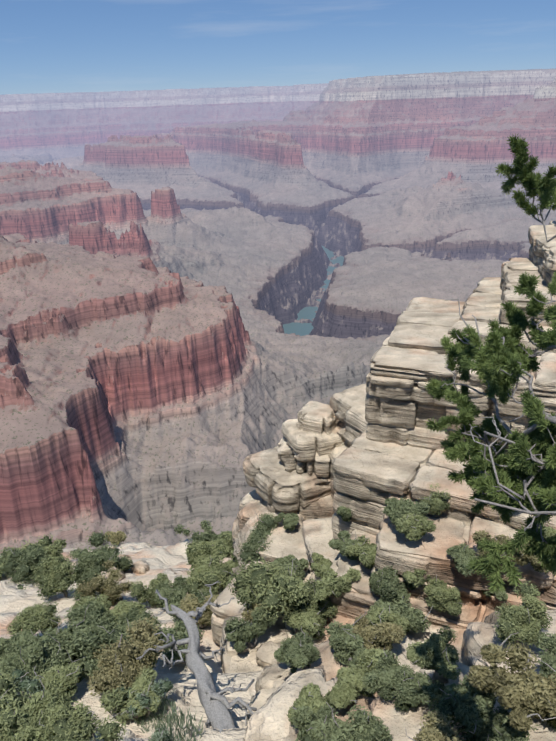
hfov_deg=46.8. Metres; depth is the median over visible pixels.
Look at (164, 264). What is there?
canyon terrain
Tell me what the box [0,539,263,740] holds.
rocky ground
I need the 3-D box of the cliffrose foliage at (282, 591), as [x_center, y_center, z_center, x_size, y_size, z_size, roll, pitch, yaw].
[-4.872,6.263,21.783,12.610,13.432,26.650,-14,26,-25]
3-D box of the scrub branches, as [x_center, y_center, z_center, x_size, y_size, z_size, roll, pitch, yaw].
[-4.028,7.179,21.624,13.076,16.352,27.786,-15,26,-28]
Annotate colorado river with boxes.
[283,245,343,335]
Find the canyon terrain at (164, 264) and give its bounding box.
[0,68,555,552]
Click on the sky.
(47, 46)
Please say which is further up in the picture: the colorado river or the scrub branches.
the colorado river
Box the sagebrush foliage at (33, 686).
[0,669,204,740]
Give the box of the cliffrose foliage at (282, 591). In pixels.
[0,482,555,740]
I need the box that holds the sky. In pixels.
[0,0,555,94]
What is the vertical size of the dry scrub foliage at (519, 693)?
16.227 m
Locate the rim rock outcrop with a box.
[5,209,555,740]
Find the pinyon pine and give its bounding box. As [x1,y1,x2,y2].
[425,133,555,593]
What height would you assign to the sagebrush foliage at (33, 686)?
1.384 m
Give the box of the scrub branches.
[0,494,555,740]
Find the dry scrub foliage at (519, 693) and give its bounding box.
[73,529,555,740]
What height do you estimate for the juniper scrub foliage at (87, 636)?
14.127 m
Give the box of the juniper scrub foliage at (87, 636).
[0,497,555,740]
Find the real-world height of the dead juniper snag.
0.947 m
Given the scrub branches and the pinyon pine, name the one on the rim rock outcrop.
the pinyon pine
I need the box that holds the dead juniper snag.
[136,580,256,732]

